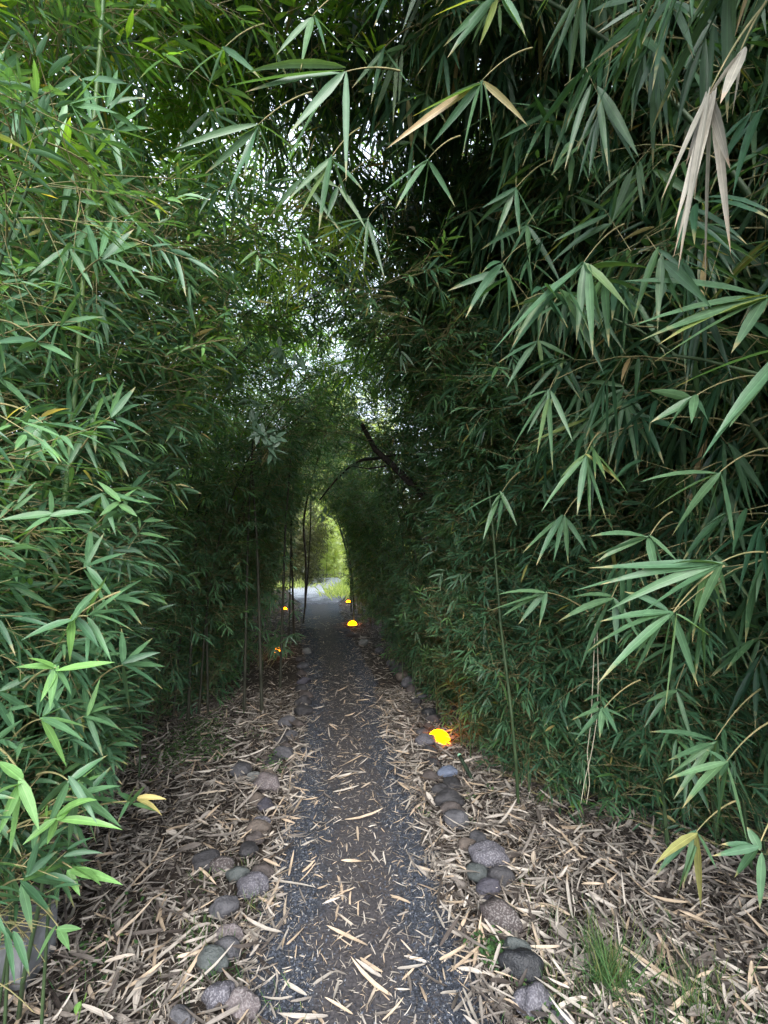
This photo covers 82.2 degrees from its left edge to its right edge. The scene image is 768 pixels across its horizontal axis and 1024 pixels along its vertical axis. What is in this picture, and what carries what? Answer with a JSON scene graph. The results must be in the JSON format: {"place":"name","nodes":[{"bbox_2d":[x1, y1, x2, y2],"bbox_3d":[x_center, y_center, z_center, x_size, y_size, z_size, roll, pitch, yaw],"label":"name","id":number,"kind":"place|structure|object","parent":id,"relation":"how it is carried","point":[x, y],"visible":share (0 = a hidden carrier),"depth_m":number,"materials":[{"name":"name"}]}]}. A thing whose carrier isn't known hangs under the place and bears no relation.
{"place":"outdoors","nodes":[
{"label":"outdoors","id":0,"kind":"place"},
{"bbox_2d":[291,578,343,603],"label":"clearing","id":1,"kind":"structure","parent":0,"point":[313,597],"depth_m":12.84,"materials":[{"name":"gravel"}]},
{"bbox_2d":[229,601,506,1023],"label":"path","id":2,"kind":"structure","parent":0,"point":[325,613],"depth_m":1.96,"materials":[{"name":"gravel"}]},
{"bbox_2d":[302,458,311,622],"bbox_3d":[-1.408,0.464,8.209,0.135,3.268,0.445,1,-4,-17],"label":"bamboo culm","id":3,"kind":"object","parent":2,"relation":"on","point":[308,563],"visible":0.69,"depth_m":8.32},
{"bbox_2d":[302,395,337,603],"bbox_3d":[-1.294,0.313,7.898,0.241,3.521,5.199,1,-4,-14],"label":"bamboo culm","id":4,"kind":"object","parent":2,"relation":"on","point":[304,540],"visible":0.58,"depth_m":9.19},
{"bbox_2d":[243,616,498,1023],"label":"scattered leaf litter","id":5,"kind":"object","parent":2,"relation":"on","point":[361,963],"visible":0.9,"depth_m":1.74,"materials":[{"name":"plant"}]},
{"bbox_2d":[0,1,765,543],"label":"sky","id":6,"kind":"structure","parent":0,"point":[292,135],"materials":[{"name":"white"}]},
{"bbox_2d":[0,554,767,1023],"bbox_3d":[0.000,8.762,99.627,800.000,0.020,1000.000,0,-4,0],"label":"ground","id":7,"kind":"structure","parent":0,"point":[292,678],"depth_m":2.09,"materials":[{"name":"plant"}]},
{"bbox_2d":[0,904,57,995],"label":"concrete block","id":8,"kind":"structure","parent":7,"relation":"on","point":[39,940],"depth_m":1.54,"materials":[{"name":"concrete"}]},
{"bbox_2d":[16,798,53,1022],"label":"bamboo culm","id":9,"kind":"object","parent":7,"relation":"on","point":[24,972],"visible":0.45,"depth_m":1.22,"materials":[{"name":"plant"}]},
{"bbox_2d":[0,0,105,859],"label":"bamboo culm","id":10,"kind":"object","parent":7,"relation":"on","point":[87,213],"visible":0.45,"depth_m":1.31,"materials":[{"name":"plant"}]},
{"bbox_2d":[0,41,164,1021],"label":"bamboo clump","id":11,"kind":"object","parent":7,"relation":"on","point":[83,796],"visible":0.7,"depth_m":1.11,"materials":[{"name":"green plant"}]},
{"bbox_2d":[0,463,176,1023],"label":"bamboo clump","id":12,"kind":"object","parent":7,"relation":"on","point":[77,712],"visible":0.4,"depth_m":1.26,"materials":[{"name":"green plant"}]},
{"bbox_2d":[0,335,192,986],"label":"bamboo clump","id":13,"kind":"object","parent":7,"relation":"on","point":[15,937],"visible":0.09,"depth_m":1.35,"materials":[{"name":"green plant"}]},
{"bbox_2d":[0,0,245,942],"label":"bamboo clump","id":14,"kind":"object","parent":7,"relation":"on","point":[37,409],"visible":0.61,"depth_m":1.25,"materials":[{"name":"green plant"}]},
{"bbox_2d":[106,559,232,757],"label":"bamboo clump","id":15,"kind":"object","parent":7,"relation":"on","point":[171,671],"visible":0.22,"depth_m":3.56,"materials":[{"name":"green plant"}]},
{"bbox_2d":[0,0,360,815],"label":"bamboo clump","id":16,"kind":"object","parent":7,"relation":"on","point":[222,248],"visible":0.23,"depth_m":1.85,"materials":[{"name":"green plant"}]},
{"bbox_2d":[169,1004,195,1023],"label":"stone","id":17,"kind":"object","parent":7,"relation":"on","point":[179,1013],"visible":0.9,"depth_m":1.37,"materials":[{"name":"stone"}]},
{"bbox_2d":[13,0,357,448],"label":"bamboo clump","id":18,"kind":"object","parent":7,"relation":"on","point":[254,151],"visible":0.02,"depth_m":3.97,"materials":[{"name":"green plant"}]},
{"bbox_2d":[46,261,329,699],"bbox_3d":[-1.300,-0.072,3.293,2.127,3.622,2.891,-4,-6,44],"label":"bamboo clump","id":19,"kind":"object","parent":7,"relation":"on","point":[191,450],"visible":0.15,"depth_m":2.98,"materials":[{"name":"green plant"}]},
{"bbox_2d":[186,480,201,723],"bbox_3d":[-1.617,0.746,3.751,0.073,2.056,0.034,0,-4,0],"label":"bamboo culm","id":20,"kind":"object","parent":7,"relation":"on","point":[190,679],"visible":0.54,"depth_m":3.71,"materials":[{"name":"plant"}]},
{"bbox_2d":[17,158,383,645],"bbox_3d":[-2.286,-0.925,5.868,6.205,5.699,4.345,3,-5,-38],"label":"bamboo clump","id":21,"kind":"object","parent":7,"relation":"on","point":[246,367],"visible":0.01,"depth_m":5.65,"materials":[{"name":"green plant"}]},
{"bbox_2d":[141,559,266,720],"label":"bamboo clump","id":22,"kind":"object","parent":7,"relation":"on","point":[225,662],"visible":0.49,"depth_m":4.22,"materials":[{"name":"green plant"}]},
{"bbox_2d":[192,848,219,871],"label":"stone","id":23,"kind":"object","parent":7,"relation":"on","point":[202,859],"visible":0.67,"depth_m":2.02,"materials":[{"name":"stone"}]},
{"bbox_2d":[203,463,208,715],"bbox_3d":[-1.573,0.656,3.885,0.123,2.256,0.025,0,-4,0],"label":"bamboo culm","id":24,"kind":"object","parent":7,"relation":"on","point":[207,678],"visible":0.46,"depth_m":3.83,"materials":[{"name":"plant"}]},
{"bbox_2d":[192,944,229,975],"bbox_3d":[-0.612,1.579,1.553,0.130,0.082,0.095,1,-4,-15],"label":"stone","id":25,"kind":"object","parent":7,"relation":"on","point":[211,952],"visible":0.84,"depth_m":1.53,"materials":[{"name":"stone"}]},
{"bbox_2d":[0,0,434,336],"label":"bamboo clump","id":26,"kind":"object","parent":7,"relation":"on","point":[11,4],"visible":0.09,"depth_m":1.88,"materials":[{"name":"green plant"}]},
{"bbox_2d":[201,980,234,1009],"bbox_3d":[-0.539,1.575,1.438,0.118,0.068,0.071,-6,-6,-1],"label":"stone","id":27,"kind":"object","parent":7,"relation":"on","point":[214,995],"visible":0.75,"depth_m":1.42,"materials":[{"name":"stone"}]},
{"bbox_2d":[209,855,234,873],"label":"stone","id":28,"kind":"object","parent":7,"relation":"on","point":[222,862],"visible":0.72,"depth_m":2.00,"materials":[{"name":"stone"}]},
{"bbox_2d":[208,895,239,920],"bbox_3d":[-0.647,1.599,1.778,0.122,0.080,0.077,-2,-10,-15],"label":"stone","id":29,"kind":"object","parent":7,"relation":"on","point":[224,905],"visible":0.89,"depth_m":1.76,"materials":[{"name":"stone"}]},
{"bbox_2d":[214,935,241,960],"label":"stone","id":30,"kind":"object","parent":7,"relation":"on","point":[225,942],"visible":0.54,"depth_m":1.59,"materials":[{"name":"stone"}]},
{"bbox_2d":[215,923,244,942],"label":"stone","id":31,"kind":"object","parent":7,"relation":"on","point":[238,932],"visible":0.66,"depth_m":1.65,"materials":[{"name":"stone"}]},
{"bbox_2d":[0,0,466,488],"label":"bamboo clump","id":32,"kind":"object","parent":7,"relation":"on","point":[147,71],"visible":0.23,"depth_m":1.93,"materials":[{"name":"green plant"}]},
{"bbox_2d":[225,866,250,883],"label":"stone","id":33,"kind":"object","parent":7,"relation":"on","point":[235,873],"visible":0.71,"depth_m":1.95,"materials":[{"name":"stone"}]},
{"bbox_2d":[102,214,373,644],"bbox_3d":[-2.381,-0.949,6.508,4.370,5.840,4.397,2,-5,-28],"label":"bamboo clump","id":34,"kind":"object","parent":7,"relation":"on","point":[249,377],"visible":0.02,"depth_m":6.55,"materials":[{"name":"green plant"}]},
{"bbox_2d":[229,761,251,776],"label":"stone","id":35,"kind":"object","parent":7,"relation":"on","point":[244,767],"visible":0.84,"depth_m":2.83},
{"bbox_2d":[223,985,260,1022],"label":"stone","id":36,"kind":"object","parent":7,"relation":"on","point":[245,997],"visible":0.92,"depth_m":1.39,"materials":[{"name":"stone"}]},
{"bbox_2d":[136,274,348,635],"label":"bamboo clump","id":37,"kind":"object","parent":7,"relation":"on","point":[263,395],"depth_m":7.16,"materials":[{"name":"green plant"}]},
{"bbox_2d":[0,0,489,754],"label":"bamboo clump","id":38,"kind":"object","parent":7,"relation":"on","point":[260,160],"visible":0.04,"depth_m":2.98,"materials":[{"name":"green plant"}]},
{"bbox_2d":[238,841,258,858],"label":"stone","id":39,"kind":"object","parent":7,"relation":"on","point":[249,847],"visible":0.88,"depth_m":2.11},
{"bbox_2d":[243,440,253,713],"bbox_3d":[-1.217,0.562,3.934,0.044,2.449,0.031,-2,-5,22],"label":"bamboo culm","id":40,"kind":"object","parent":7,"relation":"on","point":[245,650],"visible":0.81,"depth_m":3.91,"materials":[{"name":"plant"}]},
{"bbox_2d":[138,335,361,777],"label":"clump","id":41,"kind":"object","parent":7,"relation":"on","point":[258,431],"visible":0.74,"depth_m":2.66,"materials":[{"name":"green plant"}]},
{"bbox_2d":[236,871,268,899],"bbox_3d":[-0.564,1.601,1.888,0.140,0.087,0.087,1,-4,-8],"label":"stone","id":42,"kind":"object","parent":7,"relation":"on","point":[250,882],"visible":0.94,"depth_m":1.87,"materials":[{"name":"stone"}]},
{"bbox_2d":[96,218,417,719],"bbox_3d":[-1.165,-0.109,3.745,3.167,3.761,2.159,0,-4,0],"label":"bamboo clump","id":43,"kind":"object","parent":7,"relation":"on","point":[214,518],"visible":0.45,"depth_m":3.73,"materials":[{"name":"green plant"}]},
{"bbox_2d":[252,465,263,714],"bbox_3d":[-1.139,0.654,3.948,0.166,2.269,0.038,0,-4,0],"label":"bamboo culm","id":44,"kind":"object","parent":7,"relation":"on","point":[259,641],"visible":0.91,"depth_m":3.92,"materials":[{"name":"plant"}]},
{"bbox_2d":[155,376,360,634],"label":"bamboo clump","id":45,"kind":"object","parent":7,"relation":"on","point":[290,486],"visible":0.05,"depth_m":6.78,"materials":[{"name":"green plant"}]},
{"bbox_2d":[245,819,271,833],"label":"stone","id":46,"kind":"object","parent":7,"relation":"on","point":[261,825],"visible":0.79,"depth_m":2.26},
{"bbox_2d":[250,863,274,877],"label":"stone","id":47,"kind":"object","parent":7,"relation":"on","point":[267,870],"visible":0.56,"depth_m":1.96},
{"bbox_2d":[123,174,402,773],"bbox_3d":[-0.772,-0.324,3.281,1.798,4.123,2.168,-1,-4,7],"label":"bamboo clump","id":48,"kind":"object","parent":7,"relation":"on","point":[304,271],"visible":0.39,"depth_m":2.57,"materials":[{"name":"green plant"}]},
{"bbox_2d":[252,772,280,794],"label":"stone","id":49,"kind":"object","parent":7,"relation":"on","point":[269,780],"visible":0.92,"depth_m":2.66,"materials":[{"name":"stone"}]},
{"bbox_2d":[227,566,306,674],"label":"bamboo clump","id":50,"kind":"object","parent":7,"relation":"on","point":[273,648],"visible":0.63,"depth_m":4.93,"materials":[{"name":"green plant"}]},
{"bbox_2d":[145,319,407,689],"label":"bamboo clump","id":51,"kind":"object","parent":7,"relation":"on","point":[263,534],"visible":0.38,"depth_m":4.61,"materials":[{"name":"green plant"}]},
{"bbox_2d":[273,746,293,759],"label":"stone","id":52,"kind":"object","parent":7,"relation":"on","point":[285,751],"visible":0.77,"depth_m":3.06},
{"bbox_2d":[279,441,291,687],"bbox_3d":[-1.046,0.527,4.691,0.112,2.629,0.035,0,-4,0],"label":"bamboo culm","id":53,"kind":"object","parent":7,"relation":"on","point":[281,629],"visible":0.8,"depth_m":4.66,"materials":[{"name":"plant"}]},
{"bbox_2d":[197,383,384,643],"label":"bamboo clump","id":54,"kind":"object","parent":7,"relation":"on","point":[317,481],"visible":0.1,"depth_m":6.19,"materials":[{"name":"green plant"}]},
{"bbox_2d":[294,704,312,716],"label":"stone","id":55,"kind":"object","parent":7,"relation":"on","point":[302,709],"visible":0.91,"depth_m":3.82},
{"bbox_2d":[274,497,335,587],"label":"bamboo clump","id":56,"kind":"object","parent":7,"relation":"on","point":[316,538],"visible":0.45,"depth_m":16.13,"materials":[{"name":"green plant"}]},
{"bbox_2d":[55,689,563,1023],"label":"weeds","id":57,"kind":"object","parent":7,"relation":"on","point":[490,947],"visible":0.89,"depth_m":2.84,"materials":[{"name":"green plant"}]},
{"bbox_2d":[315,577,349,599],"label":"tall grass","id":58,"kind":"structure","parent":7,"relation":"on","point":[341,590],"depth_m":12.34,"materials":[{"name":"green plant"}]},
{"bbox_2d":[290,448,384,614],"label":"bamboo clump","id":59,"kind":"object","parent":7,"relation":"on","point":[342,535],"visible":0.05,"depth_m":9.39,"materials":[{"name":"green plant"}]},
{"bbox_2d":[285,360,397,578],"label":"bamboo clump","id":60,"kind":"object","parent":7,"relation":"on","point":[334,542],"visible":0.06,"depth_m":19.07,"materials":[{"name":"green plant"}]},
{"bbox_2d":[301,416,386,625],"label":"bamboo clump","id":61,"kind":"object","parent":7,"relation":"on","point":[331,505],"visible":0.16,"depth_m":8.24,"materials":[{"name":"green plant"}]},
{"bbox_2d":[307,461,386,589],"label":"bamboo clump","id":62,"kind":"object","parent":7,"relation":"on","point":[341,552],"visible":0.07,"depth_m":13.43,"materials":[{"name":"green plant"}]},
{"bbox_2d":[294,381,410,637],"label":"bamboo clump","id":63,"kind":"object","parent":7,"relation":"on","point":[366,531],"visible":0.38,"depth_m":6.92,"materials":[{"name":"green plant"}]},
{"bbox_2d":[321,382,416,576],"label":"bamboo clump","id":64,"kind":"object","parent":7,"relation":"on","point":[334,527],"visible":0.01,"depth_m":20.20,"materials":[{"name":"green plant"}]},
{"bbox_2d":[148,0,613,320],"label":"bamboo clump","id":65,"kind":"object","parent":7,"relation":"on","point":[465,28],"visible":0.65,"depth_m":1.56,"materials":[{"name":"green plant"}]},
{"bbox_2d":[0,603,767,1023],"bbox_3d":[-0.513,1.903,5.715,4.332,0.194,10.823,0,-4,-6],"label":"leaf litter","id":66,"kind":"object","parent":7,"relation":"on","point":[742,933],"visible":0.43,"depth_m":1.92,"materials":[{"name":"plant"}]},
{"bbox_2d":[0,704,767,1023],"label":"sheath litter","id":67,"kind":"object","parent":7,"relation":"on","point":[69,1005],"visible":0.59,"depth_m":1.91,"materials":[{"name":"beige plant"}]},
{"bbox_2d":[286,332,484,685],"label":"bamboo clump","id":68,"kind":"object","parent":7,"relation":"on","point":[394,494],"visible":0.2,"depth_m":4.66,"materials":[{"name":"green plant"}]},
{"bbox_2d":[319,423,465,549],"bbox_3d":[-0.175,-0.130,4.677,2.062,1.348,1.041,-2,-5,29],"label":"tree limb","id":69,"kind":"object","parent":68,"relation":"attached to","point":[386,459],"visible":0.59,"depth_m":4.14,"materials":[{"name":"brown plant"}]},
{"bbox_2d":[291,311,485,570],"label":"bamboo clump","id":70,"kind":"object","parent":7,"relation":"on","point":[305,343],"visible":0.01,"depth_m":5.87,"materials":[{"name":"green plant"}]},
{"bbox_2d":[306,354,472,660],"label":"bamboo clump","id":71,"kind":"object","parent":7,"relation":"on","point":[386,545],"visible":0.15,"depth_m":6.00,"materials":[{"name":"green plant"}]},
{"bbox_2d":[35,227,767,818],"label":"bamboo thicket","id":72,"kind":"object","parent":7,"relation":"on","point":[765,745],"depth_m":2.02,"materials":[{"name":"green plant"}]},
{"bbox_2d":[371,552,432,681],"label":"bamboo clump","id":73,"kind":"object","parent":7,"relation":"on","point":[390,628],"visible":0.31,"depth_m":5.21,"materials":[{"name":"green plant"}]},
{"bbox_2d":[40,851,767,1023],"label":"grass","id":74,"kind":"structure","parent":7,"relation":"on","point":[599,971],"depth_m":1.46,"materials":[{"name":"plant"}]},
{"bbox_2d":[112,0,707,623],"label":"bamboo clump","id":75,"kind":"object","parent":7,"relation":"on","point":[368,188],"visible":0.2,"depth_m":2.85,"materials":[{"name":"green plant"}]},
{"bbox_2d":[207,171,625,747],"bbox_3d":[0.320,-0.243,3.527,2.985,3.998,2.992,4,-6,-43],"label":"bamboo clump","id":76,"kind":"object","parent":7,"relation":"on","point":[376,313],"visible":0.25,"depth_m":3.17,"materials":[{"name":"green plant"}]},
{"bbox_2d":[415,733,435,747],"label":"stone","id":77,"kind":"object","parent":7,"relation":"on","point":[426,738],"visible":0.78,"depth_m":3.24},
{"bbox_2d":[89,0,767,847],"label":"bamboo clump","id":78,"kind":"object","parent":7,"relation":"on","point":[657,80],"visible":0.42,"depth_m":1.91,"materials":[{"name":"green plant"}]},
{"bbox_2d":[386,553,473,715],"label":"bamboo clump","id":79,"kind":"object","parent":7,"relation":"on","point":[429,678],"visible":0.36,"depth_m":4.20,"materials":[{"name":"green plant"}]},
{"bbox_2d":[430,729,449,746],"bbox_3d":[0.424,1.703,3.322,0.184,0.108,0.184,20,-12,1],"label":"path lamp","id":80,"kind":"object","parent":7,"relation":"on","point":[440,736],"visible":0.66,"depth_m":3.27,"materials":[{"name":"yellow"}]},
{"bbox_2d":[437,765,457,777],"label":"stone","id":81,"kind":"object","parent":7,"relation":"on","point":[448,770],"visible":0.7,"depth_m":2.80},
{"bbox_2d":[433,788,464,808],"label":"stone","id":82,"kind":"object","parent":7,"relation":"on","point":[442,796],"visible":0.66,"depth_m":2.48,"materials":[{"name":"stone"}]},
{"bbox_2d":[442,809,469,831],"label":"stone","id":83,"kind":"object","parent":7,"relation":"on","point":[458,816],"visible":0.86,"depth_m":2.31,"materials":[{"name":"stone"}]},
{"bbox_2d":[466,862,487,882],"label":"stone","id":84,"kind":"object","parent":7,"relation":"on","point":[475,877],"visible":0.8,"depth_m":1.96,"materials":[{"name":"stone"}]},
{"bbox_2d":[402,559,556,764],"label":"bamboo clump","id":85,"kind":"object","parent":7,"relation":"on","point":[472,718],"visible":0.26,"depth_m":3.25,"materials":[{"name":"green plant"}]},
{"bbox_2d":[476,877,500,899],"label":"stone","id":86,"kind":"object","parent":7,"relation":"on","point":[486,885],"visible":0.83,"depth_m":1.86,"materials":[{"name":"stone"}]},
{"bbox_2d":[468,839,509,868],"bbox_3d":[0.487,1.605,2.052,0.177,0.112,0.109,1,-4,-17],"label":"stone","id":87,"kind":"object","parent":7,"relation":"on","point":[487,853],"visible":0.85,"depth_m":2.02,"materials":[{"name":"stone"}]},
{"bbox_2d":[256,149,728,805],"bbox_3d":[0.637,-0.352,3.191,2.282,4.167,2.936,3,-5,-40],"label":"bamboo clump","id":88,"kind":"object","parent":7,"relation":"on","point":[464,493],"visible":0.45,"depth_m":2.72,"materials":[{"name":"green plant"}]},
{"bbox_2d":[486,866,514,888],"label":"stone","id":89,"kind":"object","parent":7,"relation":"on","point":[498,872],"visible":0.74,"depth_m":1.93,"materials":[{"name":"stone"}]},
{"bbox_2d":[479,897,522,934],"bbox_3d":[0.460,1.583,1.725,0.172,0.104,0.109,5,3,11],"label":"stone","id":90,"kind":"object","parent":7,"relation":"on","point":[500,912],"visible":0.8,"depth_m":1.70,"materials":[{"name":"stone"}]},
{"bbox_2d":[487,480,519,805],"bbox_3d":[0.693,0.745,2.499,0.159,1.884,0.155,0,-4,0],"label":"bamboo culm","id":91,"kind":"object","parent":7,"relation":"on","point":[509,698],"visible":0.98,"depth_m":2.46,"materials":[{"name":"plant"}]},
{"bbox_2d":[243,0,767,851],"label":"bamboo clump","id":92,"kind":"object","parent":7,"relation":"on","point":[543,278],"visible":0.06,"depth_m":2.22,"materials":[{"name":"green plant"}]},
{"bbox_2d":[346,26,675,578],"bbox_3d":[1.387,-0.487,3.902,3.916,4.540,5.074,0,-4,0],"label":"bamboo clump","id":93,"kind":"object","parent":7,"relation":"on","point":[617,87],"visible":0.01,"depth_m":2.31,"materials":[{"name":"green plant"}]},
{"bbox_2d":[502,936,532,949],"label":"stone","id":94,"kind":"object","parent":7,"relation":"on","point":[512,942],"visible":0.46,"depth_m":1.60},
{"bbox_2d":[497,947,543,985],"bbox_3d":[0.473,1.574,1.528,0.161,0.094,0.098,-7,-6,11],"label":"stone","id":95,"kind":"object","parent":7,"relation":"on","point":[518,961],"visible":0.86,"depth_m":1.51,"materials":[{"name":"stone"}]},
{"bbox_2d":[511,981,554,1020],"bbox_3d":[0.483,1.568,1.416,0.148,0.089,0.081,5,-3,-18],"label":"stone","id":96,"kind":"object","parent":7,"relation":"on","point":[534,995],"visible":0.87,"depth_m":1.40,"materials":[{"name":"stone"}]},
{"bbox_2d":[308,0,767,494],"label":"bamboo clump","id":97,"kind":"object","parent":7,"relation":"on","point":[761,128],"visible":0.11,"depth_m":1.94,"materials":[{"name":"green plant"}]},
{"bbox_2d":[323,0,767,616],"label":"bamboo clump","id":98,"kind":"object","parent":7,"relation":"on","point":[417,210],"visible":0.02,"depth_m":2.16,"materials":[{"name":"green plant"}]},
{"bbox_2d":[450,546,684,826],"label":"bamboo clump","id":99,"kind":"object","parent":7,"relation":"on","point":[506,754],"visible":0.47,"depth_m":2.57,"materials":[{"name":"green plant"}]},
{"bbox_2d":[382,118,767,679],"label":"bamboo clump","id":100,"kind":"object","parent":7,"relation":"on","point":[761,466],"visible":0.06,"depth_m":2.44,"materials":[{"name":"green plant"}]},
{"bbox_2d":[441,368,767,874],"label":"bamboo clump","id":101,"kind":"object","parent":7,"relation":"on","point":[759,789],"visible":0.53,"depth_m":2.10,"materials":[{"name":"green plant"}]},
{"bbox_2d":[581,624,598,803],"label":"dry vine","id":102,"kind":"object","parent":101,"relation":"hanging from","point":[591,714],"visible":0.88,"depth_m":2.02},
{"bbox_2d":[448,0,767,783],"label":"bamboo clump","id":103,"kind":"object","parent":7,"relation":"on","point":[684,276],"visible":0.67,"depth_m":1.47,"materials":[{"name":"green plant"}]},
{"bbox_2d":[459,151,767,908],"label":"bamboo clump","id":104,"kind":"object","parent":7,"relation":"on","point":[586,294],"visible":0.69,"depth_m":1.30,"materials":[{"name":"green plant"}]},
{"bbox_2d":[662,0,767,273],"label":"dead bamboo branch","id":105,"kind":"object","parent":104,"relation":"attached to","point":[707,116],"visible":1,"depth_m":0.88,"materials":[{"name":"beige plant"}]},
{"bbox_2d":[563,587,767,867],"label":"bamboo clump","id":106,"kind":"object","parent":7,"relation":"on","point":[691,785],"visible":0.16,"depth_m":2.17,"materials":[{"name":"green plant"}]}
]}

